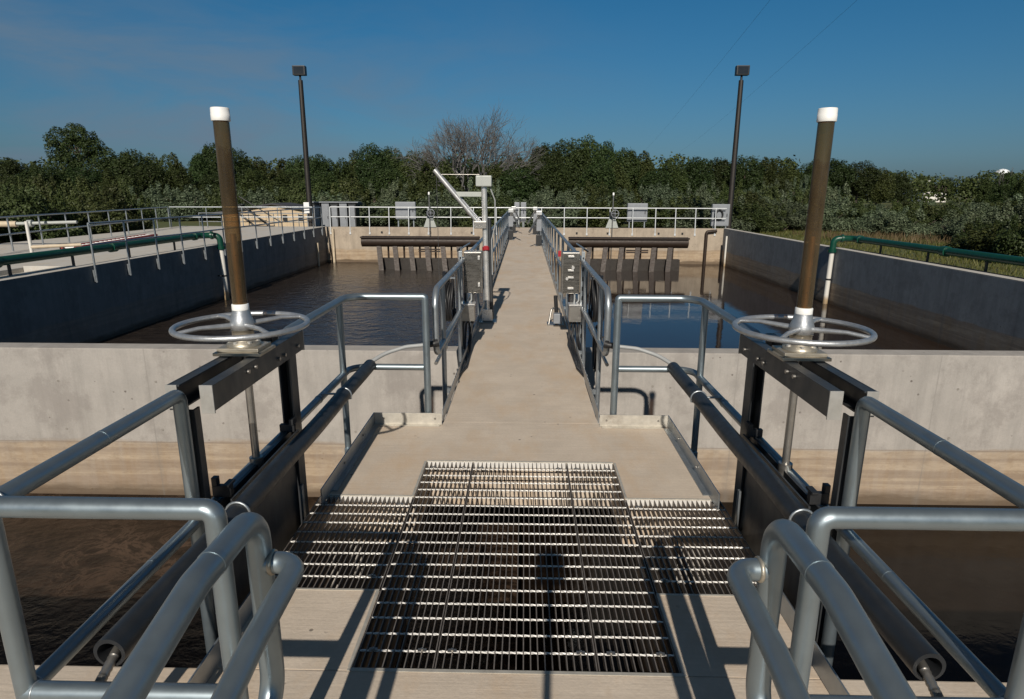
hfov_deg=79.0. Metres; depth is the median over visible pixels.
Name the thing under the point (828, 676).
kick plate
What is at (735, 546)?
floor grating
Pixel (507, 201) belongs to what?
shrub
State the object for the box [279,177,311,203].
shrub
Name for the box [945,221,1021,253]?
shrub
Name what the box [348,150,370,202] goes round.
leafy tree
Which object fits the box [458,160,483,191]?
leafy tree
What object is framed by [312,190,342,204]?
shrub
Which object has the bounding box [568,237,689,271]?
decanter
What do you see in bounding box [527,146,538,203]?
leafy tree
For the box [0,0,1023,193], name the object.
sky
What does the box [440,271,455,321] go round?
hose coil
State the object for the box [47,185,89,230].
shrub
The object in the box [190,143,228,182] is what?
leafy tree
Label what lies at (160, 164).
leafy tree
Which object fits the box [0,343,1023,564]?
concrete wall
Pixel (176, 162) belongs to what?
leafy tree
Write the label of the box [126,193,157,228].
shrub
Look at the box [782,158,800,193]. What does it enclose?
leafy tree
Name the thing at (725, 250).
wall pipe
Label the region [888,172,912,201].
leafy tree
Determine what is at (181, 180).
leafy tree
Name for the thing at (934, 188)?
woods
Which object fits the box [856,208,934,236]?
shrub
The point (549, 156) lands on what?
leafy tree
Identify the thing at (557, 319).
mast socket
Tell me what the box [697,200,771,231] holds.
shrub
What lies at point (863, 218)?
shrub
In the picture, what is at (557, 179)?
leafy tree
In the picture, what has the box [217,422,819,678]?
deck floor
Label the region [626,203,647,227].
equipment panel
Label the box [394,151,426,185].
leafy tree
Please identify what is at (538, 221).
folded mast
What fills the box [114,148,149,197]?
leafy tree
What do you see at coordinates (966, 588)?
channel water
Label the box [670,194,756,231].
shrub
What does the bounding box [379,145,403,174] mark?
leafy tree
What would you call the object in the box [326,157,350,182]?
leafy tree
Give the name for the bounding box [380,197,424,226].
shrub
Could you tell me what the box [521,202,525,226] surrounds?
equipment panel
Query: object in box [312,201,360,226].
electrical cabinets
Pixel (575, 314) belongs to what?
junction box
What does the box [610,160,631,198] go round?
leafy tree
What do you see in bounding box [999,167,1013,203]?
bare tree
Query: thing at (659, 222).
shrub
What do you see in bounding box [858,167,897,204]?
leafy tree
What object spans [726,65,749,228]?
lamp post
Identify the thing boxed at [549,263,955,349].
basin water
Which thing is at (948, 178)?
leafy tree
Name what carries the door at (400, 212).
in the equipment panel at (401, 212)
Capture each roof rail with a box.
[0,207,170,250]
[169,207,311,226]
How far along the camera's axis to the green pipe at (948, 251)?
17.77 m
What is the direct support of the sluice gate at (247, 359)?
attached to the gate chamber
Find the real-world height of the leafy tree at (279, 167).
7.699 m
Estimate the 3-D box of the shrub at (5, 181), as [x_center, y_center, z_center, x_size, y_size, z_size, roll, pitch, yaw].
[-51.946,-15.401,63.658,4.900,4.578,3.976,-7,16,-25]
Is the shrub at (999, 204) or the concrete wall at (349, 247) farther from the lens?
the shrub at (999, 204)
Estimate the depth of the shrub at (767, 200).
53.43 m
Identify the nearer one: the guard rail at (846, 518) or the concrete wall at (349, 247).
the guard rail at (846, 518)
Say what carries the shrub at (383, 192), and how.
on the ground at (165, 224)
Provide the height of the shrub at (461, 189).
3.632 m
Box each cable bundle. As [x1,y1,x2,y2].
[459,322,472,375]
[568,323,583,376]
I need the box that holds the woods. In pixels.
[0,151,1023,202]
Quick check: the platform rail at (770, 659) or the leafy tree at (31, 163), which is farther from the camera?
the leafy tree at (31, 163)
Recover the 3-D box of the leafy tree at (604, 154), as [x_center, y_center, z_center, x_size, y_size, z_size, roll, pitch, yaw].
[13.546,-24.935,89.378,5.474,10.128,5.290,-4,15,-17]
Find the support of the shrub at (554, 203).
on the ground at (165, 224)
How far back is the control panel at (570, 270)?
7.42 m
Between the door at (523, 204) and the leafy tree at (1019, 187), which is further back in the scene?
the leafy tree at (1019, 187)
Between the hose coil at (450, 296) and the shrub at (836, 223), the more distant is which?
the shrub at (836, 223)
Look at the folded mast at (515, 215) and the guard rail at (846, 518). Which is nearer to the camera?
the guard rail at (846, 518)
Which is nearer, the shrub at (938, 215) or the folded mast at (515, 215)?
the folded mast at (515, 215)
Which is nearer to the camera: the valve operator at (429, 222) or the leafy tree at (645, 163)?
the valve operator at (429, 222)
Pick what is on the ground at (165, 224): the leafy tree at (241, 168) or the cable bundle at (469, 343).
the leafy tree at (241, 168)
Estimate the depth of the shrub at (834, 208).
52.68 m
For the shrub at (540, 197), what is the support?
on the ground at (165, 224)
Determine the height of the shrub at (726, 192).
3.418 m
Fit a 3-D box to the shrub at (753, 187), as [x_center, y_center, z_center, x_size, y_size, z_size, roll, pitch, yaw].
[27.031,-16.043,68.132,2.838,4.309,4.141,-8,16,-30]
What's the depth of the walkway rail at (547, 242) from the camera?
6.97 m
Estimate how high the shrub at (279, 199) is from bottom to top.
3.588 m
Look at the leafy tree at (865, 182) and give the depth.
133.43 m
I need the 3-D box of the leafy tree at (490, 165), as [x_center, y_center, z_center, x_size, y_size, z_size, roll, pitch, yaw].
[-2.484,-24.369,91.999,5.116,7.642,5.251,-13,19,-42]
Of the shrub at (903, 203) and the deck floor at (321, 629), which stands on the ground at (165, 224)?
the shrub at (903, 203)
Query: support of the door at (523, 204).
in the equipment panel at (523, 211)
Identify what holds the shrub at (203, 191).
on the ground at (165, 224)
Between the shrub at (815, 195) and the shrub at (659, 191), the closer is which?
the shrub at (659, 191)
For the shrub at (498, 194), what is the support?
on the ground at (165, 224)
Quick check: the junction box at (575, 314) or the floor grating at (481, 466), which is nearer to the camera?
the floor grating at (481, 466)
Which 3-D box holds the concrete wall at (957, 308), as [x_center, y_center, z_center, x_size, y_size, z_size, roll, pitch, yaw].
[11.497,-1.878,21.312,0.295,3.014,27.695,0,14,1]
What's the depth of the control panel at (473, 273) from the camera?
7.44 m
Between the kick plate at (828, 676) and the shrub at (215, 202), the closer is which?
the kick plate at (828, 676)
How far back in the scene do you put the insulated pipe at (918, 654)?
2.29 m
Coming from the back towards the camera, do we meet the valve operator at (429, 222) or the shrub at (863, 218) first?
the shrub at (863, 218)
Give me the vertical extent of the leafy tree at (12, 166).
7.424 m
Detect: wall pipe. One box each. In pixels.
[317,243,319,265]
[331,229,335,261]
[703,229,716,264]
[723,236,727,265]
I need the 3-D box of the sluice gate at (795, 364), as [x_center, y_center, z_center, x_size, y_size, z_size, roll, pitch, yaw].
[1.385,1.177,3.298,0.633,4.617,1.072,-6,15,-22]
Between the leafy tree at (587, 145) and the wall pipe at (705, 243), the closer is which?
the wall pipe at (705, 243)
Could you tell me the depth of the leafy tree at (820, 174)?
130.54 m
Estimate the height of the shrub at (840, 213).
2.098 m
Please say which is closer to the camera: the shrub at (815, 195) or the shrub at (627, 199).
the shrub at (627, 199)
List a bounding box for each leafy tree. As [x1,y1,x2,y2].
[0,157,27,181]
[12,164,68,192]
[27,162,51,175]
[60,165,101,188]
[97,167,118,187]
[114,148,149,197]
[124,162,174,201]
[137,152,176,177]
[161,166,197,201]
[167,152,186,174]
[187,153,212,183]
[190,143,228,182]
[193,172,229,192]
[207,147,256,200]
[232,167,271,202]
[241,157,274,185]
[268,169,301,194]
[272,158,288,185]
[285,155,314,180]
[302,154,339,187]
[311,171,338,193]
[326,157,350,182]
[346,170,365,203]
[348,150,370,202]
[353,141,390,201]
[365,167,407,200]
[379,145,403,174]
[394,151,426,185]
[415,162,438,194]
[423,152,437,188]
[435,156,462,189]
[435,161,460,193]
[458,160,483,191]
[469,164,507,195]
[480,159,505,173]
[493,165,541,205]
[499,154,529,201]
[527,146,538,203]
[531,142,563,179]
[536,162,581,198]
[554,137,590,193]
[572,134,599,195]
[577,162,616,198]
[590,141,623,175]
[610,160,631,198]
[612,147,647,189]
[632,150,655,202]
[636,168,677,199]
[659,158,691,200]
[680,157,716,197]
[703,157,730,192]
[721,155,765,192]
[756,157,787,193]
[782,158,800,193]
[799,159,832,189]
[823,158,858,196]
[841,160,882,202]
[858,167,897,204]
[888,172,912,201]
[939,177,956,198]
[974,173,994,203]
[987,170,1018,203]
[1007,170,1023,202]
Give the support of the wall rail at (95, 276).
attached to the concrete wall at (76, 304)
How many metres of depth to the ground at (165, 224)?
44.09 m
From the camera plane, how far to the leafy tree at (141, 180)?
70.40 m
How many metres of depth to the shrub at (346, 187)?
54.87 m
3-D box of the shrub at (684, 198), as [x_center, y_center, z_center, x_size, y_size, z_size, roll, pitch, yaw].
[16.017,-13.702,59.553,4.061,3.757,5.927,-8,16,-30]
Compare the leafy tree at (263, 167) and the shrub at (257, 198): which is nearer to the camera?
the shrub at (257, 198)
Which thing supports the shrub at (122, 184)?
on the ground at (165, 224)
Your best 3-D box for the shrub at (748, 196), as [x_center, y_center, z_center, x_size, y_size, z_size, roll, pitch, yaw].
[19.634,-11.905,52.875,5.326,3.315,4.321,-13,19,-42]
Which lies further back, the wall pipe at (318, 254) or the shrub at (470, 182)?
the shrub at (470, 182)
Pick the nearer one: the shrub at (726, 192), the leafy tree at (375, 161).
the shrub at (726, 192)
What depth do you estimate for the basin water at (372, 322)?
20.98 m
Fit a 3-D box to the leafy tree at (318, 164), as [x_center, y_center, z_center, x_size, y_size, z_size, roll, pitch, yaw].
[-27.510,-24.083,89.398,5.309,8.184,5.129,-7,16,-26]
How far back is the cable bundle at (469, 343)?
7.47 m
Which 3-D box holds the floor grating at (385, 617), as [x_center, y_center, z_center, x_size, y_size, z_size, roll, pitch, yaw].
[-0.459,1.053,3.456,0.325,0.052,1.982,0,14,1]
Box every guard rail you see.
[0,293,431,698]
[610,295,1023,698]
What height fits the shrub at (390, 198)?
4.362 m
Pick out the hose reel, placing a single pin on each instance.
(722, 214)
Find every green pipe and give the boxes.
[0,231,229,299]
[822,234,1023,303]
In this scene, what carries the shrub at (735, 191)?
on the ground at (165, 224)
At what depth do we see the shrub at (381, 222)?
47.02 m
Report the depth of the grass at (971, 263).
29.55 m
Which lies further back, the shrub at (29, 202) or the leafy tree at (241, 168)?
the leafy tree at (241, 168)
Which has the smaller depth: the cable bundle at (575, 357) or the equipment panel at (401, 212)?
the cable bundle at (575, 357)
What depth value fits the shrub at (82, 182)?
55.82 m
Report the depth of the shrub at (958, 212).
42.67 m
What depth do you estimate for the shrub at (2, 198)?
31.39 m
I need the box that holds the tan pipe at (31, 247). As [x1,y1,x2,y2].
[24,221,81,252]
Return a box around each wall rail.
[87,207,322,282]
[329,206,726,235]
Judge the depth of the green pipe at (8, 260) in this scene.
17.14 m
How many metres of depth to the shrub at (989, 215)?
37.30 m
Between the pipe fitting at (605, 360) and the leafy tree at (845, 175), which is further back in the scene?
the leafy tree at (845, 175)
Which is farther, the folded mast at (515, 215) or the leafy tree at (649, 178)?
the leafy tree at (649, 178)
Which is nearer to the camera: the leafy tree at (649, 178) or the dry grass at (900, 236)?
the dry grass at (900, 236)
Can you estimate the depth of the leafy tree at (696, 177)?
118.02 m
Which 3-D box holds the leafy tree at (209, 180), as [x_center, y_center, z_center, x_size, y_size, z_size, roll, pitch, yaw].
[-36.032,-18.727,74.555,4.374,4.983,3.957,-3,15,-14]
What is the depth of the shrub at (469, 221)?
43.80 m
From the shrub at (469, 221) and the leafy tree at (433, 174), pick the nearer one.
the shrub at (469, 221)
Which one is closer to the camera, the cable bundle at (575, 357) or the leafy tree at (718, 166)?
the cable bundle at (575, 357)
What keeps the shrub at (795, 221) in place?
on the ground at (165, 224)
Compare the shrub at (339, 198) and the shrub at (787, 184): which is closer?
the shrub at (339, 198)
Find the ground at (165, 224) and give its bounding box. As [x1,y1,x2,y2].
[74,195,1023,277]
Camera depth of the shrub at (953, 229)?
35.46 m
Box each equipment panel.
[395,202,415,226]
[514,202,519,226]
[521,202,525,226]
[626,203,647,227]
[710,204,729,227]
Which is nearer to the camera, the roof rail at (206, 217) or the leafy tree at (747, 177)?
the roof rail at (206, 217)
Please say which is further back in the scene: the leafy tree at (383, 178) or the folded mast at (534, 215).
the leafy tree at (383, 178)
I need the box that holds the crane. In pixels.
[432,169,496,338]
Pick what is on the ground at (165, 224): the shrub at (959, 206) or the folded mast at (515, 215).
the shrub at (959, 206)
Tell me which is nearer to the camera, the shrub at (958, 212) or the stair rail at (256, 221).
the stair rail at (256, 221)
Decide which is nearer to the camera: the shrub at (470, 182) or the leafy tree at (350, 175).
the shrub at (470, 182)
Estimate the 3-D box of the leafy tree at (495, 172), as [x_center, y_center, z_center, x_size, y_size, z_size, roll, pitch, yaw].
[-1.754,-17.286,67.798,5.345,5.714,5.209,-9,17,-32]
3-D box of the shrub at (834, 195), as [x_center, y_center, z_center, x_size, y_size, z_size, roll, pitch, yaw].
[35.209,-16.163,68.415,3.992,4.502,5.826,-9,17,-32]
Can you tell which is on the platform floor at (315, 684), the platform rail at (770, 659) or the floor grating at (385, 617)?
the platform rail at (770, 659)
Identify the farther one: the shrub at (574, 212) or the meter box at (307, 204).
the shrub at (574, 212)
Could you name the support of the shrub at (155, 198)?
on the ground at (165, 224)
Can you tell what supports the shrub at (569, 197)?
on the ground at (165, 224)
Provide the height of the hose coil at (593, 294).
0.537 m
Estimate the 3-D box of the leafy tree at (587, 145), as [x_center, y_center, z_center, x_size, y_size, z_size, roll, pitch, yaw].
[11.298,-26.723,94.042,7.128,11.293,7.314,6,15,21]
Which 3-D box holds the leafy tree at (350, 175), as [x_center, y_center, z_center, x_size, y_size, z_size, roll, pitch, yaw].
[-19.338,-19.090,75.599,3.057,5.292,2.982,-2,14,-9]
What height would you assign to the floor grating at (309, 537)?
0.052 m
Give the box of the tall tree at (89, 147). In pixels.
[42,122,125,188]
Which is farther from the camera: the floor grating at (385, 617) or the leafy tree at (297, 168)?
the leafy tree at (297, 168)
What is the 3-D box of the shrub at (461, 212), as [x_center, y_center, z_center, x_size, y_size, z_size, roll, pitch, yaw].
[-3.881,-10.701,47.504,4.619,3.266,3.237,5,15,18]
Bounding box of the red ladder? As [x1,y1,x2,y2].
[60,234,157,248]
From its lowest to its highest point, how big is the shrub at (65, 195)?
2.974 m
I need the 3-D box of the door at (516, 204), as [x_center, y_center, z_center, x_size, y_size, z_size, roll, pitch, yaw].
[0.273,-7.642,34.416,0.180,0.900,0.018,0,14,1]
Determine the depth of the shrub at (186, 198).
57.63 m
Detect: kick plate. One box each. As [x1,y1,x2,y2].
[187,412,441,682]
[599,415,849,694]
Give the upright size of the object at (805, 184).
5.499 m
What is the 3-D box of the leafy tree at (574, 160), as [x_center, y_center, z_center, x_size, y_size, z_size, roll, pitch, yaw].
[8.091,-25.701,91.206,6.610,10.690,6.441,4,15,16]
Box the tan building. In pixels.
[213,202,313,226]
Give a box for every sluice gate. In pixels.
[165,107,314,636]
[724,107,878,647]
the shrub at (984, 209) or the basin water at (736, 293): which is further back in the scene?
the shrub at (984, 209)
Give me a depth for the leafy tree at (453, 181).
65.88 m
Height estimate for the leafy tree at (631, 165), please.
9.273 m
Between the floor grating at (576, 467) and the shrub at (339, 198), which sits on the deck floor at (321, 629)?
the floor grating at (576, 467)
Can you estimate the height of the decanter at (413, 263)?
2.080 m
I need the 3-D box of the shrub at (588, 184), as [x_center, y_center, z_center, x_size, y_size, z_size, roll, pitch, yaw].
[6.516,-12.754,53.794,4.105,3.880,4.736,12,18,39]
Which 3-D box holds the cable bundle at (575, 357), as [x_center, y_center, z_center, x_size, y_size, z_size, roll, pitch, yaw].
[0.742,-0.015,6.954,0.157,0.326,1.226,0,14,1]
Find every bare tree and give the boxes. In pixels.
[391,102,545,191]
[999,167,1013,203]
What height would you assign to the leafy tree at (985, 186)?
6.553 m
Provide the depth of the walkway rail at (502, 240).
6.43 m
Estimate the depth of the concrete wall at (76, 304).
17.49 m
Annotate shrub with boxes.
[0,176,16,192]
[0,182,86,242]
[0,184,33,239]
[10,175,46,193]
[22,186,82,226]
[27,173,62,201]
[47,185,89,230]
[60,175,93,198]
[63,191,85,202]
[71,192,140,235]
[78,182,152,230]
[111,176,139,204]
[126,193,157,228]
[128,183,173,218]
[151,180,212,221]
[192,185,217,218]
[201,186,241,220]
[236,184,279,206]
[273,186,289,202]
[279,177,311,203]
[298,180,338,205]
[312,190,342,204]
[319,194,378,226]
[329,177,374,209]
[368,181,404,208]
[368,198,399,226]
[379,177,415,205]
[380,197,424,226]
[397,177,447,205]
[399,189,467,226]
[438,188,487,219]
[440,186,468,205]
[451,199,505,226]
[466,176,506,206]
[487,189,511,199]
[487,193,513,211]
[501,195,565,227]
[528,188,565,224]
[538,199,579,224]
[545,185,583,208]
[554,192,622,227]
[565,179,614,206]
[576,194,626,227]
[592,184,617,206]
[611,184,647,223]
[627,198,669,227]
[640,181,682,224]
[649,200,673,227]
[665,194,706,226]
[667,186,697,205]
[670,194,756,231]
[685,179,719,206]
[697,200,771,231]
[707,187,728,203]
[719,180,745,199]
[733,190,767,209]
[743,203,788,232]
[749,183,768,194]
[752,184,791,208]
[758,194,792,207]
[761,178,791,204]
[764,203,795,228]
[770,205,810,230]
[786,186,821,208]
[787,203,857,232]
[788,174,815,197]
[796,189,820,209]
[799,197,849,217]
[817,184,842,200]
[818,182,855,207]
[831,204,847,218]
[844,200,875,231]
[847,206,908,232]
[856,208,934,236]
[884,199,927,214]
[895,201,919,206]
[895,209,938,234]
[911,204,945,224]
[919,200,944,209]
[931,207,986,226]
[931,214,978,240]
[932,201,967,222]
[935,209,980,225]
[938,200,971,209]
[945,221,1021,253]
[949,217,1010,243]
[960,200,996,215]
[970,201,1023,229]
[986,201,1011,212]
[987,198,1023,228]
[990,213,1023,256]
[1011,199,1023,216]
[1014,192,1022,203]
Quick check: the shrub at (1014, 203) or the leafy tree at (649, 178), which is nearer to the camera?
the shrub at (1014, 203)
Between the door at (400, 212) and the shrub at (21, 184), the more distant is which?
the shrub at (21, 184)
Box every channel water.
[0,493,518,669]
[521,502,1023,682]
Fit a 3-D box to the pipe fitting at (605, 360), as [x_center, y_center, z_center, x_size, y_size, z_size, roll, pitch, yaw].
[0.903,0.163,6.675,0.100,0.732,1.700,0,14,1]
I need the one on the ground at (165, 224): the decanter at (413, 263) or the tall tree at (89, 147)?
the tall tree at (89, 147)
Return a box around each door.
[396,203,414,216]
[464,253,480,292]
[515,203,518,219]
[522,203,524,220]
[562,253,579,292]
[628,204,646,220]
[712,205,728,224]
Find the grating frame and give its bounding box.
[296,460,733,676]
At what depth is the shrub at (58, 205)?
32.68 m
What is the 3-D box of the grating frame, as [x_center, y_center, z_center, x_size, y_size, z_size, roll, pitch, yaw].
[0.035,1.064,3.448,2.470,0.053,2.016,0,14,1]
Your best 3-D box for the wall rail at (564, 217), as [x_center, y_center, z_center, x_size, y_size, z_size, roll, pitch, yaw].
[0.803,-7.072,34.248,21.845,1.500,0.201,0,14,1]
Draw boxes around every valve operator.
[424,192,435,256]
[606,192,618,258]
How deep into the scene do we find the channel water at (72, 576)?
6.31 m
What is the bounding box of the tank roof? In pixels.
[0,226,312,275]
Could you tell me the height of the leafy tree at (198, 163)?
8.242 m
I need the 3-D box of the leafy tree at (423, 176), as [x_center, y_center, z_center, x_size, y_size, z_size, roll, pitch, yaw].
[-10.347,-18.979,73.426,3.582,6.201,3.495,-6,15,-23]
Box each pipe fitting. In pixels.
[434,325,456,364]
[588,326,608,365]
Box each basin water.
[97,262,496,345]
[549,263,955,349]
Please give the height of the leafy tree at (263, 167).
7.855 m
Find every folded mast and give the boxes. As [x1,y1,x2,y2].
[508,209,519,239]
[512,206,521,232]
[527,207,537,234]
[528,211,541,245]
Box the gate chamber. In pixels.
[328,543,711,672]
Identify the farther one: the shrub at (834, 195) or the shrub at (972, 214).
the shrub at (834, 195)
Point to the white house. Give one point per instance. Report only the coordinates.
(934, 197)
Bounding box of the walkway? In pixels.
[444,228,597,423]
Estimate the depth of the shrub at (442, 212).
41.12 m
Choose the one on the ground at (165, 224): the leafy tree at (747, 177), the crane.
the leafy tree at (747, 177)
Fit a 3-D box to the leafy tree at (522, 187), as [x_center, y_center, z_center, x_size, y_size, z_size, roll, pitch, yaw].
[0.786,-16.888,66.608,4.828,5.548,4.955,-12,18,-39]
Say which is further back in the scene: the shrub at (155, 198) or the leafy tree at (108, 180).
the leafy tree at (108, 180)
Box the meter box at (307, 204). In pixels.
[303,202,309,226]
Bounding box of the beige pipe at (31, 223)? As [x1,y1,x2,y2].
[0,220,77,226]
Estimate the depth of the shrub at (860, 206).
44.71 m
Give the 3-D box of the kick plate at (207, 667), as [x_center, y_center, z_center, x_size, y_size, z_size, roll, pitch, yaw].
[-0.888,0.968,3.505,0.560,0.102,3.288,0,14,1]
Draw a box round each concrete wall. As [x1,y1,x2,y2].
[0,226,327,342]
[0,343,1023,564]
[325,227,723,263]
[721,228,1023,350]
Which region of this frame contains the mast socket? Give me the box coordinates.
[547,295,563,325]
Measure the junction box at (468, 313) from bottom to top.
0.247 m
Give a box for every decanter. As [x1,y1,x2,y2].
[360,236,479,270]
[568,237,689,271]
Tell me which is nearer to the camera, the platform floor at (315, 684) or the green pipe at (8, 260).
the platform floor at (315, 684)
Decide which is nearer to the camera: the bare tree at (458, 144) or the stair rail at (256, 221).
the stair rail at (256, 221)
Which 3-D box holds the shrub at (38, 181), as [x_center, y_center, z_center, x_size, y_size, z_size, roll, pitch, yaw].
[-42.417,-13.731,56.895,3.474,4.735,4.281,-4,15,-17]
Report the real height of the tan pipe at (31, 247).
1.000 m
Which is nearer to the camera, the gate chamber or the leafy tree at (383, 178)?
the gate chamber
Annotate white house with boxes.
[906,184,946,201]
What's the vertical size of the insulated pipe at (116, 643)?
0.658 m
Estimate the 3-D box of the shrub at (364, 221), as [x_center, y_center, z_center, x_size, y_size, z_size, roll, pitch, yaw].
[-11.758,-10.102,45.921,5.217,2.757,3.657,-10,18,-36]
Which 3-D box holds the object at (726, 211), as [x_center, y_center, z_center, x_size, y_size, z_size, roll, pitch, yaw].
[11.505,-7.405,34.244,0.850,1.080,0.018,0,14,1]
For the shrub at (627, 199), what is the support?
on the ground at (165, 224)
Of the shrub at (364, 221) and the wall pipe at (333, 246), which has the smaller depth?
the wall pipe at (333, 246)
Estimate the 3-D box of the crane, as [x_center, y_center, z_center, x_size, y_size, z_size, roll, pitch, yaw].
[-0.670,-0.626,9.170,0.891,3.932,0.260,0,14,1]
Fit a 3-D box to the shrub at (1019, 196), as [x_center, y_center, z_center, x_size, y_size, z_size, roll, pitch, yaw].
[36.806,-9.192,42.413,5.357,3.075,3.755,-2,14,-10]
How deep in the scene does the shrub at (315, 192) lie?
55.57 m
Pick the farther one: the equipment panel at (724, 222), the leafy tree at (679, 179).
the leafy tree at (679, 179)
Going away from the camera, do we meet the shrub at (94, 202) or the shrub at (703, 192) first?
the shrub at (94, 202)
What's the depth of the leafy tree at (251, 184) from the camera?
72.66 m
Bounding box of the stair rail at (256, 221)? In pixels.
[198,213,306,226]
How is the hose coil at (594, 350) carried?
hanging from the walkway rail at (547, 242)
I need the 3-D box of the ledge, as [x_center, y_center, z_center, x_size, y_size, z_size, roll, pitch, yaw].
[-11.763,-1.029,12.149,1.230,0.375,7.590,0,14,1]
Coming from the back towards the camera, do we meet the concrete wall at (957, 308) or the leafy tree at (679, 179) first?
the leafy tree at (679, 179)
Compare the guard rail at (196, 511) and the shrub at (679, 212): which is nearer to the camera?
the guard rail at (196, 511)
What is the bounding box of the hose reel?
[716,209,723,220]
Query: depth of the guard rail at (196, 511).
1.74 m
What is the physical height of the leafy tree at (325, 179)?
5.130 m
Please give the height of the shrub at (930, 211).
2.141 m
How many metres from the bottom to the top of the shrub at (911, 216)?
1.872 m
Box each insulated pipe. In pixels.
[93,339,438,680]
[603,340,945,696]
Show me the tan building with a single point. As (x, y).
(290, 204)
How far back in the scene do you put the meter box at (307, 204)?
34.25 m
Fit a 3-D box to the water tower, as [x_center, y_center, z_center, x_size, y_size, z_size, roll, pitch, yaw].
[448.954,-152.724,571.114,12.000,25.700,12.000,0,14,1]
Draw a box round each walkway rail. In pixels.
[432,208,510,420]
[537,208,611,422]
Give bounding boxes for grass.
[673,227,1023,277]
[792,227,955,244]
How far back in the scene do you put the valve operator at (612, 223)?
34.05 m
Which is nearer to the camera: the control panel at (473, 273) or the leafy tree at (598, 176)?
the control panel at (473, 273)
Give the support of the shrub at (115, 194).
on the ground at (165, 224)
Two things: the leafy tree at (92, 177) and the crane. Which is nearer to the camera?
the crane
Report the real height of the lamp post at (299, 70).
9.260 m
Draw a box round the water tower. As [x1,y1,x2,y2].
[994,169,1008,175]
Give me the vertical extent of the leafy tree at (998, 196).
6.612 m
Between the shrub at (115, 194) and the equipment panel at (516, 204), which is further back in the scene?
the shrub at (115, 194)
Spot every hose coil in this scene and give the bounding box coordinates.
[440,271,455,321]
[588,275,604,322]
[592,324,597,371]
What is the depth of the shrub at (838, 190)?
77.52 m
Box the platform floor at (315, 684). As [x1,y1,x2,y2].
[0,665,1006,698]
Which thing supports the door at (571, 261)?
in the control panel at (570, 270)
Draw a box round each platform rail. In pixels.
[101,512,303,698]
[727,519,917,698]
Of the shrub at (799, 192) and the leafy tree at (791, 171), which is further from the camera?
the leafy tree at (791, 171)
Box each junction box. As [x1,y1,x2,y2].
[462,301,475,322]
[568,302,582,323]
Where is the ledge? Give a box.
[0,265,73,278]
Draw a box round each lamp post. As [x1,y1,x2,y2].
[292,65,313,226]
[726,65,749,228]
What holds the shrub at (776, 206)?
on the ground at (165, 224)
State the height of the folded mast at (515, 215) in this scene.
1.238 m
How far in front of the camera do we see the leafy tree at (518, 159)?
88.66 m
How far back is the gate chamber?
4.89 m
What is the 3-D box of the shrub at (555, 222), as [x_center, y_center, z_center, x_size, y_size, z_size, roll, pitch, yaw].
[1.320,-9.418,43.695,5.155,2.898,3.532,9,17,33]
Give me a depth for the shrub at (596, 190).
55.31 m
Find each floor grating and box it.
[275,496,412,590]
[353,462,472,668]
[434,462,597,671]
[567,463,680,672]
[625,500,756,594]
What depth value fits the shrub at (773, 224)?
44.04 m
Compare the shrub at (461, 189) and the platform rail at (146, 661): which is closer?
the platform rail at (146, 661)
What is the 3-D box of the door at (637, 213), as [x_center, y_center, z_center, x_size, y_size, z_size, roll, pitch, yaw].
[6.932,-7.563,34.298,1.000,0.890,0.018,0,14,1]
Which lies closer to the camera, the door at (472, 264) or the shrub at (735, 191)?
the door at (472, 264)
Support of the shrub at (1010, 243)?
on the ground at (165, 224)
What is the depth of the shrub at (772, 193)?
65.18 m
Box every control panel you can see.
[457,242,482,345]
[561,243,588,347]
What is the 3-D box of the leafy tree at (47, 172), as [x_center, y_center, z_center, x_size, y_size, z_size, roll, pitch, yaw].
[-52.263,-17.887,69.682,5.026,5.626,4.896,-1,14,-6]
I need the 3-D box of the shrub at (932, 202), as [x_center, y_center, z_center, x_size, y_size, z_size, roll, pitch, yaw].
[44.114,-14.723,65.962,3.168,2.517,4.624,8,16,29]
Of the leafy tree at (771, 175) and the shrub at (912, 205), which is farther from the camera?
the leafy tree at (771, 175)
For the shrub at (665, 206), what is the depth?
49.22 m
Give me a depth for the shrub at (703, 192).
59.04 m
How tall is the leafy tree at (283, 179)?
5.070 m
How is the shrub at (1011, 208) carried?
on the ground at (165, 224)
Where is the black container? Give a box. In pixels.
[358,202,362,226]
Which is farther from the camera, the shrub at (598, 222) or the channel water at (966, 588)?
the shrub at (598, 222)

